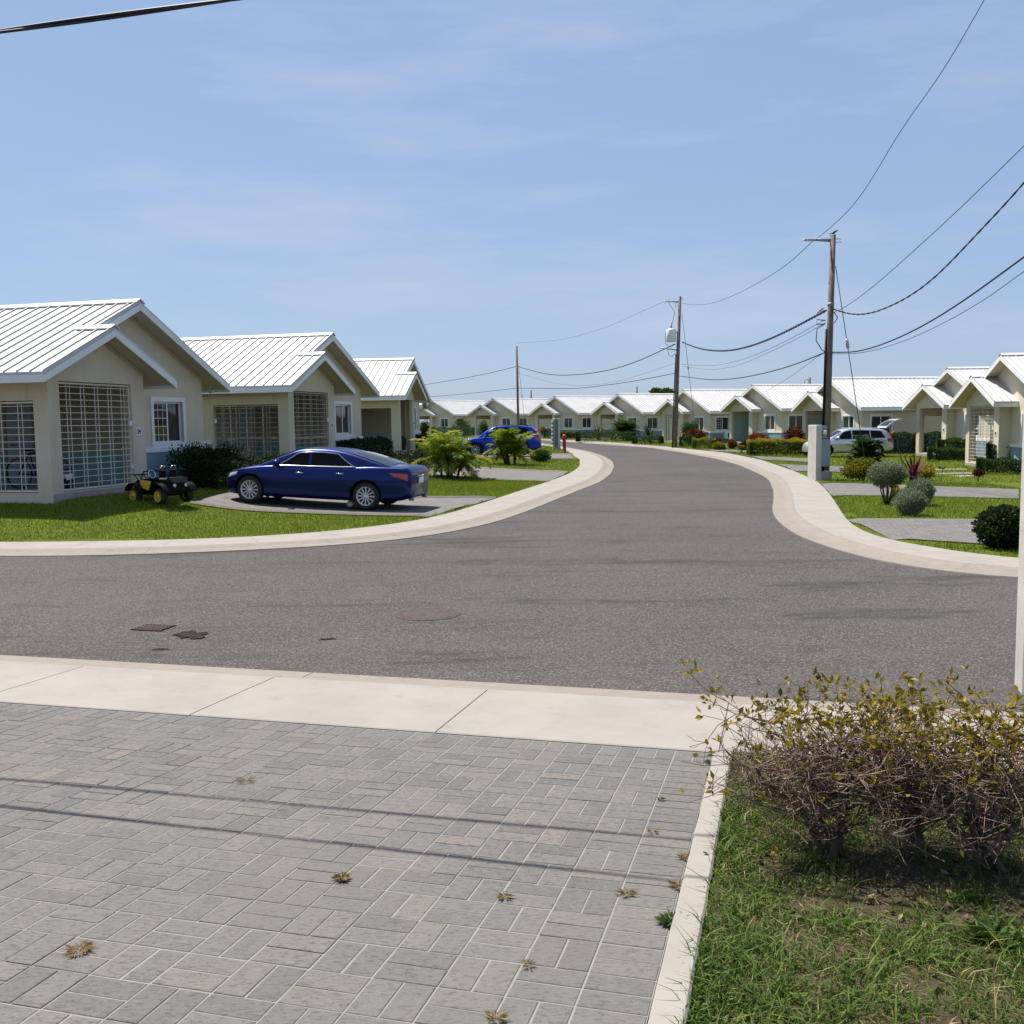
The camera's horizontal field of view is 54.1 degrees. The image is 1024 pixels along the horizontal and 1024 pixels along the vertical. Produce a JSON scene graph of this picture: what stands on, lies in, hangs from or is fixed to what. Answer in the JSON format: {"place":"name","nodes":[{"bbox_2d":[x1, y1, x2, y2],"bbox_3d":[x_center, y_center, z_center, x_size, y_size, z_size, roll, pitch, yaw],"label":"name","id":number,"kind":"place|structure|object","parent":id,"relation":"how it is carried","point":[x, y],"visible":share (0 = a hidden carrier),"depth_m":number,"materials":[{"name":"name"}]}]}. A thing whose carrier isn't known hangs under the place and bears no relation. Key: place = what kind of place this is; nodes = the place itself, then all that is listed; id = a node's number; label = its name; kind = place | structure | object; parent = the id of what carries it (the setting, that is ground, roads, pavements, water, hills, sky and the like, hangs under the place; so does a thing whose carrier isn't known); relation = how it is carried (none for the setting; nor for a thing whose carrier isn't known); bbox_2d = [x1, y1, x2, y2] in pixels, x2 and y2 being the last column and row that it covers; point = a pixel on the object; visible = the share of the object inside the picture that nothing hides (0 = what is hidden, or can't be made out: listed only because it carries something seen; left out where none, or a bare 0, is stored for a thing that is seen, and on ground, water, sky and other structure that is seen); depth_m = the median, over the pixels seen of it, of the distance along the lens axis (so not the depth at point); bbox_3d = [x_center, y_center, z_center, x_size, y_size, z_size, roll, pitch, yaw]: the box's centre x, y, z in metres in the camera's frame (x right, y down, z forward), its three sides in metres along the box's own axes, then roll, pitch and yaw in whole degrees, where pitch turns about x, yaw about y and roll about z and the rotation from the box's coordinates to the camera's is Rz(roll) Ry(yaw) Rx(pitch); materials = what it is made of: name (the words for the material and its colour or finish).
{"place":"outdoors","nodes":[
{"label":"outdoors","id":0,"kind":"place"},
{"bbox_2d":[0,0,239,33],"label":"overhead wire","id":1,"kind":"object","parent":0,"point":[95,18],"visible":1,"depth_m":5.14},
{"bbox_2d":[0,442,602,548],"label":"sidewalk","id":2,"kind":"structure","parent":0,"point":[591,465],"depth_m":18.49,"materials":[{"name":"concrete"}]},
{"bbox_2d":[190,492,495,517],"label":"driveway","id":3,"kind":"structure","parent":0,"point":[424,507],"depth_m":22.35,"materials":[{"name":"concrete"}]},
{"bbox_2d":[227,447,428,509],"bbox_3d":[-4.178,-0.826,22.726,4.430,1.302,1.993,3,6,11],"label":"parked car","id":4,"kind":"object","parent":3,"relation":"on","point":[364,480],"visible":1,"depth_m":21.94,"materials":[{"name":"blue paint"}]},
{"bbox_2d":[0,703,712,1023],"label":"driveway","id":5,"kind":"structure","parent":0,"point":[173,869],"depth_m":3.79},
{"bbox_2d":[58,938,96,957],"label":"weed","id":6,"kind":"object","parent":5,"relation":"on","point":[88,946],"visible":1,"depth_m":3.12,"materials":[{"name":"plant"}]},
{"bbox_2d":[483,1009,509,1023],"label":"weed","id":7,"kind":"object","parent":5,"relation":"on","point":[489,1014],"visible":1,"depth_m":2.74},
{"bbox_2d":[654,907,688,925],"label":"weed","id":8,"kind":"object","parent":5,"relation":"on","point":[665,918],"visible":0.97,"depth_m":3.36,"materials":[{"name":"green plant"}]},
{"bbox_2d":[429,466,567,481],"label":"driveway","id":9,"kind":"structure","parent":0,"point":[487,473],"depth_m":35.72,"materials":[{"name":"concrete"}]},
{"bbox_2d":[0,440,1023,711],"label":"road","id":10,"kind":"structure","parent":0,"point":[642,568],"depth_m":11.00,"materials":[{"name":"asphalt"}]},
{"bbox_2d":[131,624,176,630],"bbox_3d":[-3.557,1.144,9.966,0.342,0.012,0.265,1,5,15],"label":"drain grate","id":11,"kind":"object","parent":10,"relation":"on","point":[153,627],"visible":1,"depth_m":9.94,"materials":[{"name":"metal"}]},
{"bbox_2d":[173,630,207,638],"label":"asphalt patch","id":12,"kind":"structure","parent":10,"relation":"on","point":[190,634],"depth_m":9.61,"materials":[{"name":"asphalt"}]},
{"bbox_2d":[0,443,613,556],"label":"kerb","id":13,"kind":"structure","parent":10,"relation":"on","point":[605,471],"depth_m":16.85,"materials":[{"name":"concrete"}]},
{"bbox_2d":[394,608,459,620],"bbox_3d":[-0.884,1.065,10.500,0.690,0.010,0.690,-1,5,0],"label":"manhole cover","id":14,"kind":"object","parent":10,"relation":"on","point":[423,614],"visible":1,"depth_m":10.45,"materials":[{"name":"metal"}]},
{"bbox_2d":[0,655,1023,718],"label":"kerb","id":15,"kind":"structure","parent":10,"relation":"on","point":[457,684],"depth_m":7.62,"materials":[{"name":"concrete"}]},
{"bbox_2d":[452,438,1017,577],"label":"kerb","id":16,"kind":"structure","parent":10,"relation":"on","point":[786,514],"depth_m":16.06,"materials":[{"name":"concrete"}]},
{"bbox_2d":[0,661,1023,771],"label":"sidewalk","id":17,"kind":"structure","parent":0,"point":[661,724],"depth_m":6.56,"materials":[{"name":"concrete"}]},
{"bbox_2d":[0,423,1023,1023],"bbox_3d":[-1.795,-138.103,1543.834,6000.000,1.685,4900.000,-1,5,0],"label":"ground","id":18,"kind":"structure","parent":0,"point":[1010,895],"depth_m":3.64,"materials":[{"name":"plant"}]},
{"bbox_2d":[0,298,230,503],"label":"house","id":19,"kind":"structure","parent":18,"relation":"on","point":[102,397],"depth_m":23.09,"materials":[{"name":"concrete"}]},
{"bbox_2d":[4,401,34,485],"bbox_3d":[-11.546,-1.635,23.611,0.117,1.990,0.800,1,5,15],"label":"door","id":20,"kind":"structure","parent":19,"relation":"in","point":[13,451],"depth_m":23.54,"materials":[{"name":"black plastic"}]},
{"bbox_2d":[6,449,72,488],"bbox_3d":[-10.486,-1.016,22.227,1.731,1.025,0.525,1,5,15],"label":"bicycle","id":21,"kind":"object","parent":19,"relation":"on","point":[27,463],"visible":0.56,"depth_m":22.30,"materials":[{"name":"rubber"}]},
{"bbox_2d":[150,397,186,447],"bbox_3d":[-8.625,-2.244,25.103,0.130,1.240,1.480,1,5,15],"label":"window","id":22,"kind":"structure","parent":19,"relation":"in","point":[164,411],"depth_m":25.09,"materials":[{"name":"white glass"}]},
{"bbox_2d":[124,465,196,503],"bbox_3d":[-7.341,-0.585,20.966,1.272,0.781,0.840,3,6,33],"label":"toy car","id":23,"kind":"object","parent":18,"relation":"on","point":[161,488],"visible":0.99,"depth_m":20.76,"materials":[{"name":"black plastic"}]},
{"bbox_2d":[165,440,247,483],"bbox_3d":[-7.780,-1.259,25.857,1.137,1.195,3.674,1,5,15],"label":"hedge","id":24,"kind":"object","parent":18,"relation":"on","point":[194,455],"visible":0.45,"depth_m":25.36,"materials":[{"name":"green plant"}]},
{"bbox_2d":[188,454,276,489],"bbox_3d":[-6.957,-1.039,25.871,0.872,0.870,3.820,1,5,15],"label":"hedge","id":25,"kind":"object","parent":18,"relation":"on","point":[213,467],"visible":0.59,"depth_m":24.21,"materials":[{"name":"green plant"}]},
{"bbox_2d":[0,473,555,542],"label":"grass","id":26,"kind":"structure","parent":18,"relation":"on","point":[463,484],"depth_m":19.70,"materials":[{"name":"plant"}]},
{"bbox_2d":[180,332,379,466],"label":"house","id":27,"kind":"structure","parent":18,"relation":"on","point":[288,393],"depth_m":32.36,"materials":[{"name":"concrete"}]},
{"bbox_2d":[238,405,251,455],"bbox_3d":[-8.837,-2.617,33.435,0.117,1.990,0.800,1,5,15],"label":"door","id":28,"kind":"structure","parent":27,"relation":"in","point":[242,412],"depth_m":33.37,"materials":[{"name":"white plastic"}]},
{"bbox_2d":[334,401,352,436],"bbox_3d":[-5.912,-3.225,34.915,0.130,1.240,1.480,1,5,15],"label":"window","id":29,"kind":"structure","parent":27,"relation":"in","point":[341,407],"depth_m":34.94,"materials":[{"name":"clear glass"}]},
{"bbox_2d":[335,436,393,457],"bbox_3d":[-5.149,-2.059,34.974,1.044,1.195,3.339,1,5,15],"label":"hedge","id":30,"kind":"object","parent":18,"relation":"on","point":[378,441],"visible":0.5,"depth_m":34.82,"materials":[{"name":"green plant"}]},
{"bbox_2d":[353,358,430,453],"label":"house","id":31,"kind":"structure","parent":18,"relation":"on","point":[392,412],"depth_m":46.57,"materials":[{"name":"paint"}]},
{"bbox_2d":[374,449,423,464],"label":"hedge","id":32,"kind":"object","parent":18,"relation":"on","point":[404,454],"visible":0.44,"depth_m":36.18,"materials":[{"name":"green plant"}]},
{"bbox_2d":[409,429,491,479],"bbox_3d":[-2.051,-1.865,33.211,2.886,1.825,3.018,-1,5,0],"label":"palm clump","id":33,"kind":"object","parent":18,"relation":"on","point":[448,456],"visible":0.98,"depth_m":32.66,"materials":[{"name":"green plant"}]},
{"bbox_2d":[431,426,474,439],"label":"hedge","id":34,"kind":"object","parent":18,"relation":"on","point":[454,428],"visible":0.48,"depth_m":79.47,"materials":[{"name":"green plant"}]},
{"bbox_2d":[419,400,489,435],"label":"house","id":35,"kind":"structure","parent":18,"relation":"on","point":[441,413],"depth_m":123.57,"materials":[{"name":"metal"}]},
{"bbox_2d":[394,442,579,477],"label":"grass","id":36,"kind":"structure","parent":18,"relation":"on","point":[547,463],"depth_m":43.74,"materials":[{"name":"plant"}]},
{"bbox_2d":[467,398,551,435],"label":"house","id":37,"kind":"structure","parent":18,"relation":"on","point":[498,411],"depth_m":115.31,"materials":[{"name":"metal"}]},
{"bbox_2d":[483,427,539,464],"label":"palm clump","id":38,"kind":"object","parent":18,"relation":"on","point":[506,443],"visible":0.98,"depth_m":42.86,"materials":[{"name":"green plant"}]},
{"bbox_2d":[516,346,519,424],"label":"utility pole","id":39,"kind":"object","parent":18,"relation":"on","point":[517,391],"visible":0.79,"depth_m":95.26,"materials":[{"name":"brown wood"}]},
{"bbox_2d":[530,449,551,461],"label":"flowering bush","id":40,"kind":"object","parent":18,"relation":"on","point":[542,455],"visible":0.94,"depth_m":46.16,"materials":[{"name":"green plant"}]},
{"bbox_2d":[551,418,560,449],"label":"meter pillar","id":41,"kind":"structure","parent":18,"relation":"on","point":[555,432],"depth_m":66.87,"materials":[{"name":"white concrete"}]},
{"bbox_2d":[528,395,614,437],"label":"house","id":42,"kind":"structure","parent":18,"relation":"on","point":[572,413],"depth_m":103.76,"materials":[{"name":"metal"}]},
{"bbox_2d":[575,430,635,441],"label":"hedge","id":43,"kind":"object","parent":18,"relation":"on","point":[580,433],"visible":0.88,"depth_m":86.79,"materials":[{"name":"green plant"}]},
{"bbox_2d":[608,418,640,440],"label":"palm bush","id":44,"kind":"object","parent":18,"relation":"on","point":[623,425],"visible":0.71,"depth_m":89.05,"materials":[{"name":"green plant"}]},
{"bbox_2d":[590,393,674,439],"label":"house","id":45,"kind":"structure","parent":18,"relation":"on","point":[642,407],"depth_m":94.38,"materials":[{"name":"metal"}]},
{"bbox_2d":[631,435,663,443],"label":"hedge","id":46,"kind":"object","parent":18,"relation":"on","point":[635,438],"visible":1,"depth_m":77.61,"materials":[{"name":"green plant"}]},
{"bbox_2d":[659,296,683,447],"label":"utility pole","id":47,"kind":"object","parent":18,"relation":"on","point":[670,333],"visible":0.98,"depth_m":68.29,"materials":[{"name":"brown wood"}]},
{"bbox_2d":[648,752,731,1023],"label":"kerb","id":48,"kind":"structure","parent":18,"relation":"on","point":[701,862],"depth_m":3.37,"materials":[{"name":"concrete"}]},
{"bbox_2d":[683,427,708,442],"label":"croton","id":49,"kind":"object","parent":18,"relation":"on","point":[700,433],"visible":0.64,"depth_m":74.48,"materials":[{"name":"red plant"}]},
{"bbox_2d":[680,989,717,1020],"bbox_3d":[0.486,1.372,2.776,0.163,0.029,0.151,2,6,28],"label":"weed","id":50,"kind":"object","parent":18,"relation":"on","point":[701,999],"visible":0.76,"depth_m":2.78,"materials":[{"name":"green plant"}]},
{"bbox_2d":[654,389,746,442],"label":"house","id":51,"kind":"structure","parent":18,"relation":"on","point":[708,416],"depth_m":81.47,"materials":[{"name":"concrete"}]},
{"bbox_2d":[715,416,729,430],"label":"window","id":52,"kind":"structure","parent":51,"relation":"in","point":[721,422],"depth_m":79.84,"materials":[{"name":"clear glass"}]},
{"bbox_2d":[692,436,715,448],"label":"hedge","id":53,"kind":"object","parent":18,"relation":"on","point":[695,442],"visible":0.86,"depth_m":64.65,"materials":[{"name":"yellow plant"}]},
{"bbox_2d":[720,384,820,444],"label":"house","id":54,"kind":"structure","parent":18,"relation":"on","point":[759,409],"depth_m":73.52,"materials":[{"name":"concrete"}]},
{"bbox_2d":[764,414,775,430],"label":"window","id":55,"kind":"structure","parent":54,"relation":"in","point":[769,419],"depth_m":72.58,"materials":[{"name":"white glass"}]},
{"bbox_2d":[788,414,802,430],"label":"window","id":56,"kind":"structure","parent":54,"relation":"in","point":[794,420],"depth_m":71.43,"materials":[{"name":"white glass"}]},
{"bbox_2d":[746,437,807,454],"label":"hedge","id":57,"kind":"object","parent":18,"relation":"on","point":[751,448],"visible":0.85,"depth_m":53.59,"materials":[{"name":"plant"}]},
{"bbox_2d":[781,426,807,449],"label":"croton","id":58,"kind":"object","parent":18,"relation":"on","point":[794,432],"visible":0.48,"depth_m":61.70,"materials":[{"name":"red plant"}]},
{"bbox_2d":[679,658,948,860],"bbox_3d":[1.175,1.025,4.000,1.064,0.778,0.899,1,5,15],"label":"hedge shrub","id":59,"kind":"object","parent":18,"relation":"on","point":[819,781],"visible":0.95,"depth_m":3.89,"materials":[{"name":"brown plant"}]},
{"bbox_2d":[808,425,831,480],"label":"meter pillar","id":60,"kind":"structure","parent":18,"relation":"on","point":[818,451],"depth_m":30.93,"materials":[{"name":"white concrete"}]},
{"bbox_2d":[803,235,837,470],"bbox_3d":[9.601,-4.619,31.172,1.170,7.820,0.331,-1,5,0],"label":"utility pole","id":61,"kind":"object","parent":18,"relation":"on","point":[827,388],"visible":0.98,"depth_m":31.09,"materials":[{"name":"brown wood"}]},
{"bbox_2d":[682,311,825,351],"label":"overhead wire","id":62,"kind":"object","parent":61,"relation":"attached to","point":[793,327],"visible":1,"depth_m":40.38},
{"bbox_2d":[835,266,864,456],"bbox_3d":[10.581,-4.281,31.247,1.139,6.645,0.111,-1,5,0],"label":"guy wire","id":63,"kind":"object","parent":61,"relation":"attached to","point":[847,343],"visible":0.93,"depth_m":31.15,"materials":[{"name":"metal"}]},
{"bbox_2d":[814,0,983,240],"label":"overhead wire","id":64,"kind":"object","parent":61,"relation":"attached to","point":[907,120],"visible":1,"depth_m":25.43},
{"bbox_2d":[832,256,1023,352],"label":"overhead wire","id":65,"kind":"object","parent":61,"relation":"attached to","point":[1001,273],"visible":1,"depth_m":23.78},
{"bbox_2d":[833,146,1023,312],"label":"overhead wire","id":66,"kind":"object","parent":61,"relation":"attached to","point":[937,229],"visible":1,"depth_m":23.81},
{"bbox_2d":[834,182,1023,314],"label":"overhead wire","id":67,"kind":"object","parent":61,"relation":"attached to","point":[979,231],"visible":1,"depth_m":23.65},
{"bbox_2d":[637,441,1020,482],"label":"grass","id":68,"kind":"structure","parent":18,"relation":"on","point":[962,465],"depth_m":43.41,"materials":[{"name":"plant"}]},
{"bbox_2d":[802,419,903,455],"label":"parked car","id":69,"kind":"object","parent":18,"relation":"on","point":[840,438],"visible":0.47,"depth_m":51.68,"materials":[{"name":"silver metal"}]},
{"bbox_2d":[839,457,882,480],"bbox_3d":[10.562,-1.283,30.451,1.374,0.812,1.080,1,5,19],"label":"shrub","id":70,"kind":"object","parent":18,"relation":"on","point":[856,469],"visible":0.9,"depth_m":30.24,"materials":[{"name":"yellow plant"}]},
{"bbox_2d":[844,434,886,462],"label":"date palm","id":71,"kind":"object","parent":18,"relation":"on","point":[870,447],"visible":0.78,"depth_m":41.10,"materials":[{"name":"green plant"}]},
{"bbox_2d":[791,376,941,452],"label":"house","id":72,"kind":"structure","parent":18,"relation":"on","point":[879,400],"depth_m":58.41,"materials":[{"name":"concrete"}]},
{"bbox_2d":[841,414,854,428],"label":"window","id":73,"kind":"structure","parent":72,"relation":"in","point":[848,420],"depth_m":58.43,"materials":[{"name":"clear glass"}]},
{"bbox_2d":[869,414,892,432],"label":"window","id":74,"kind":"structure","parent":72,"relation":"in","point":[875,419],"depth_m":57.05,"materials":[{"name":"white glass"}]},
{"bbox_2d":[726,793,1023,1023],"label":"leaf litter","id":75,"kind":"object","parent":18,"relation":"on","point":[908,895],"visible":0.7,"depth_m":3.62,"materials":[{"name":"plant"}]},
{"bbox_2d":[865,460,908,504],"bbox_3d":[8.277,-0.632,22.134,0.922,1.040,0.826,1,6,20],"label":"topiary ball","id":76,"kind":"object","parent":18,"relation":"on","point":[894,474],"visible":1,"depth_m":21.97,"materials":[{"name":"green plant"}]},
{"bbox_2d":[884,431,915,453],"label":"hedge","id":77,"kind":"object","parent":18,"relation":"on","point":[908,436],"visible":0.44,"depth_m":55.17,"materials":[{"name":"green plant"}]},
{"bbox_2d":[892,486,928,515],"bbox_3d":[7.768,-0.198,19.562,0.692,0.655,0.616,1,6,22],"label":"topiary ball","id":78,"kind":"object","parent":18,"relation":"on","point":[915,499],"visible":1,"depth_m":19.44,"materials":[{"name":"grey plant"}]},
{"bbox_2d":[900,454,928,481],"bbox_3d":[12.015,-1.285,29.970,0.953,0.900,1.038,-1,5,0],"label":"dracaena","id":79,"kind":"object","parent":18,"relation":"on","point":[913,472],"visible":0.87,"depth_m":29.95,"materials":[{"name":"red plant"}]},
{"bbox_2d":[808,664,1022,864],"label":"hedge shrub","id":80,"kind":"object","parent":18,"relation":"on","point":[916,843],"visible":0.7,"depth_m":3.81,"materials":[{"name":"brown plant"}]},
{"bbox_2d":[819,480,1020,557],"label":"grass","id":81,"kind":"structure","parent":18,"relation":"on","point":[880,507],"depth_m":21.26,"materials":[{"name":"plant"}]},
{"bbox_2d":[905,477,936,504],"bbox_3d":[8.799,-0.421,21.647,0.684,0.694,0.626,1,6,22],"label":"topiary ball","id":82,"kind":"object","parent":18,"relation":"on","point":[927,487],"visible":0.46,"depth_m":21.52,"materials":[{"name":"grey plant"}]},
{"bbox_2d":[917,464,935,479],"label":"shrub","id":83,"kind":"object","parent":18,"relation":"on","point":[926,471],"visible":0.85,"depth_m":31.04,"materials":[{"name":"yellow plant"}]},
{"bbox_2d":[924,431,941,451],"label":"hedge","id":84,"kind":"object","parent":18,"relation":"on","point":[927,436],"visible":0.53,"depth_m":55.27,"materials":[{"name":"green plant"}]},
{"bbox_2d":[862,666,1023,872],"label":"hedge shrub","id":85,"kind":"object","parent":18,"relation":"on","point":[995,809],"visible":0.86,"depth_m":3.72,"materials":[{"name":"brown plant"}]},
{"bbox_2d":[926,445,964,460],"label":"hedge","id":86,"kind":"object","parent":18,"relation":"on","point":[952,450],"visible":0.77,"depth_m":45.70,"materials":[{"name":"green plant"}]},
{"bbox_2d":[902,366,993,458],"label":"house","id":87,"kind":"structure","parent":18,"relation":"on","point":[937,395],"depth_m":49.21,"materials":[{"name":"concrete"}]},
{"bbox_2d":[935,437,965,458],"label":"hedge","id":88,"kind":"object","parent":18,"relation":"on","point":[959,442],"visible":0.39,"depth_m":47.17,"materials":[{"name":"green plant"}]},
{"bbox_2d":[949,353,1023,468],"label":"house","id":89,"kind":"structure","parent":18,"relation":"on","point":[996,389],"depth_m":38.60,"materials":[{"name":"concrete"}]},
{"bbox_2d":[962,912,1023,950],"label":"weed","id":90,"kind":"object","parent":18,"relation":"on","point":[998,929],"visible":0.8,"depth_m":3.22,"materials":[{"name":"green plant"}]},
{"bbox_2d":[971,503,1019,549],"bbox_3d":[7.112,0.232,14.511,0.883,0.724,0.852,2,6,26],"label":"shrub","id":91,"kind":"object","parent":18,"relation":"on","point":[996,526],"visible":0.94,"depth_m":14.34,"materials":[{"name":"green plant"}]},
{"bbox_2d":[985,442,1009,467],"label":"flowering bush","id":92,"kind":"object","parent":18,"relation":"on","point":[990,450],"visible":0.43,"depth_m":38.81,"materials":[{"name":"green plant"}]},
{"bbox_2d":[975,456,1021,473],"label":"hedge","id":93,"kind":"object","parent":18,"relation":"on","point":[981,463],"visible":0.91,"depth_m":35.16,"materials":[{"name":"green plant"}]},
{"bbox_2d":[1014,411,1023,693],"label":"gate pillar","id":94,"kind":"structure","parent":18,"relation":"on","point":[1019,668],"depth_m":7.27,"materials":[{"name":"white concrete"}]},
{"bbox_2d":[0,0,1023,421],"label":"sky","id":95,"kind":"structure","parent":0,"point":[449,186],"materials":[{"name":"blue"}]},
{"bbox_2d":[481,453,577,459],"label":"driveway","id":96,"kind":"structure","parent":0,"point":[559,456],"depth_m":53.73,"materials":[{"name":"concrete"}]},
{"bbox_2d":[462,424,540,454],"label":"parked car","id":97,"kind":"object","parent":96,"relation":"on","point":[478,444],"visible":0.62,"depth_m":52.62,"materials":[{"name":"blue paint"}]},
{"bbox_2d":[754,456,807,461],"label":"driveway","id":98,"kind":"structure","parent":0,"point":[784,458],"depth_m":48.84,"materials":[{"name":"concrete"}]},
{"bbox_2d":[546,439,1018,566],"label":"sidewalk","id":99,"kind":"structure","parent":0,"point":[811,500],"depth_m":19.12,"materials":[{"name":"concrete"}]},
{"bbox_2d":[780,464,847,471],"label":"driveway","id":100,"kind":"structure","parent":0,"point":[803,467],"depth_m":39.06,"materials":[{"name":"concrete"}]},
{"bbox_2d":[644,746,1023,1023],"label":"grass","id":101,"kind":"structure","parent":0,"point":[727,829],"depth_m":3.17,"materials":[{"name":"plant"}]},
{"bbox_2d":[848,518,978,542],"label":"driveway","id":102,"kind":"structure","parent":0,"point":[954,530],"depth_m":17.15,"materials":[{"name":"concrete"}]},
{"bbox_2d":[821,483,1018,497],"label":"driveway","id":103,"kind":"structure","parent":0,"point":[836,489],"depth_m":26.04,"materials":[{"name":"concrete"}]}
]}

